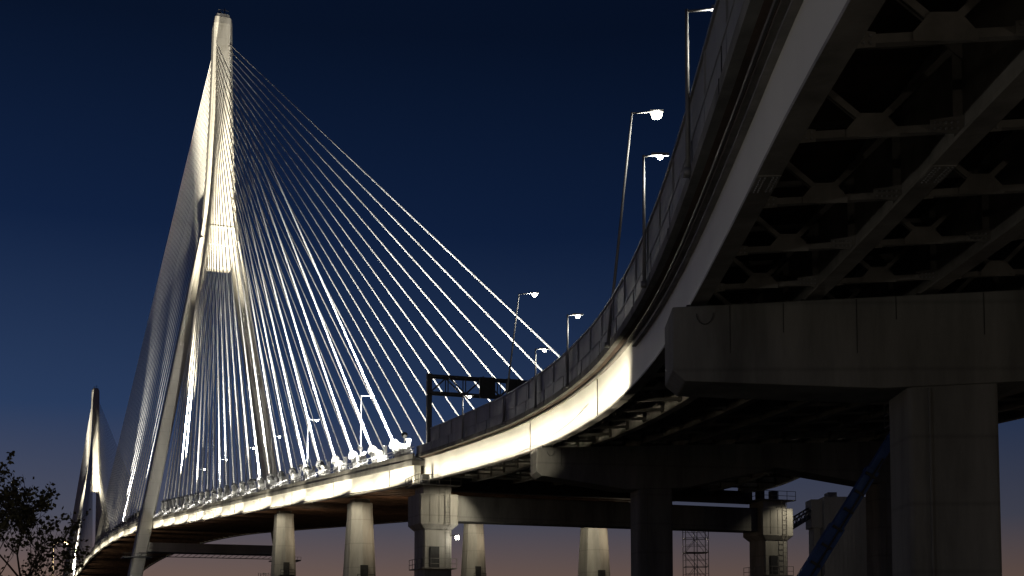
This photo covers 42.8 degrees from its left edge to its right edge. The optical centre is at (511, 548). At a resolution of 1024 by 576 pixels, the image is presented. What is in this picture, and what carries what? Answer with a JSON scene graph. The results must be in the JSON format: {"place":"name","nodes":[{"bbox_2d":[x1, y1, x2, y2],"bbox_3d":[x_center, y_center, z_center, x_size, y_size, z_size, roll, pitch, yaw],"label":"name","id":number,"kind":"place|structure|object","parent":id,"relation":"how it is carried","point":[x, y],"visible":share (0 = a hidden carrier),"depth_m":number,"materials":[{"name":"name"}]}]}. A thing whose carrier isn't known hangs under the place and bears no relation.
{"place":"outdoors","nodes":[
{"label":"outdoors","id":0,"kind":"place"},
{"bbox_2d":[0,0,1023,575],"label":"sky","id":1,"kind":"structure","parent":0,"point":[501,127],"materials":[{"name":"blue"}]},
{"bbox_2d":[805,492,866,575],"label":"silo building","id":2,"kind":"structure","parent":0,"point":[847,556],"depth_m":301.04,"materials":[{"name":"grey concrete"}]},
{"label":"ground","id":3,"kind":"structure","parent":0,"visible":0},
{"bbox_2d":[0,451,90,575],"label":"tree","id":4,"kind":"object","parent":3,"relation":"on","point":[25,514],"visible":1,"depth_m":59.52,"materials":[{"name":"black plant"}]},
{"bbox_2d":[62,8,795,575],"bbox_3d":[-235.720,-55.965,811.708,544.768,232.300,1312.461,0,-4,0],"label":"cable stayed bridge","id":5,"kind":"structure","parent":3,"relation":"on","point":[360,500],"depth_m":343.50,"materials":[{"name":"concrete"}]},
{"bbox_2d":[271,436,281,467],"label":"street lamp","id":6,"kind":"object","parent":5,"relation":"on","point":[271,450],"visible":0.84,"depth_m":258.06,"materials":[{"name":"white metal"}]},
{"bbox_2d":[307,419,318,463],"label":"street lamp","id":7,"kind":"object","parent":5,"relation":"on","point":[307,440],"visible":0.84,"depth_m":226.17,"materials":[{"name":"white metal"}]},
{"bbox_2d":[360,395,371,445],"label":"street lamp","id":8,"kind":"object","parent":5,"relation":"on","point":[361,418],"visible":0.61,"depth_m":191.62,"materials":[{"name":"white metal"}]},
{"bbox_2d":[682,531,708,575],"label":"scaffold tower","id":9,"kind":"structure","parent":3,"relation":"on","point":[694,567],"depth_m":185.55,"materials":[{"name":"metal"}]},
{"bbox_2d":[409,0,1023,575],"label":"highway viaduct","id":10,"kind":"object","parent":3,"relation":"on","point":[835,244],"visible":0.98,"depth_m":46.38,"materials":[{"name":"concrete"}]},
{"bbox_2d":[461,395,472,440],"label":"street lamp","id":11,"kind":"object","parent":10,"relation":"on","point":[462,438],"visible":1,"depth_m":137.21,"materials":[{"name":"white metal"}]},
{"bbox_2d":[426,373,527,442],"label":"sign gantry","id":12,"kind":"object","parent":10,"relation":"on","point":[487,388],"visible":0.31,"depth_m":161.74,"materials":[{"name":"metal"}]},
{"bbox_2d":[501,292,538,425],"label":"street lamp","id":13,"kind":"object","parent":10,"relation":"on","point":[534,294],"visible":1,"depth_m":121.48,"materials":[{"name":"white metal"}]},
{"bbox_2d":[534,347,548,408],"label":"street lamp","id":14,"kind":"object","parent":10,"relation":"on","point":[544,350],"visible":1,"depth_m":107.66,"materials":[{"name":"white metal"}]},
{"bbox_2d":[565,313,582,387],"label":"street lamp","id":15,"kind":"object","parent":10,"relation":"on","point":[577,315],"visible":1,"depth_m":94.17,"materials":[{"name":"white metal"}]},
{"bbox_2d":[604,110,663,347],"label":"street lamp","id":16,"kind":"object","parent":10,"relation":"on","point":[656,114],"visible":0.99,"depth_m":76.49,"materials":[{"name":"white metal"}]},
{"bbox_2d":[641,152,668,287],"bbox_3d":[6.497,-14.938,59.387,1.312,6.210,0.324,0,-4,0],"label":"street lamp","id":17,"kind":"object","parent":10,"relation":"on","point":[659,155],"visible":0.98,"depth_m":59.37,"materials":[{"name":"white metal"}]},
{"bbox_2d":[682,5,713,177],"bbox_3d":[6.380,-14.757,42.138,1.764,5.610,0.324,0,-4,0],"label":"street lamp","id":18,"kind":"object","parent":10,"relation":"on","point":[686,171],"visible":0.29,"depth_m":42.07,"materials":[{"name":"white metal"}]},
{"bbox_2d":[793,508,810,528],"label":"conveyor","id":19,"kind":"object","parent":3,"relation":"on","point":[797,523],"visible":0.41,"depth_m":302.00,"materials":[{"name":"metal"}]},
{"bbox_2d":[797,402,889,575],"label":"telescopic boom lift","id":20,"kind":"object","parent":3,"relation":"on","point":[823,548],"visible":0.75,"depth_m":61.98,"materials":[{"name":"blue paint"}]}
]}

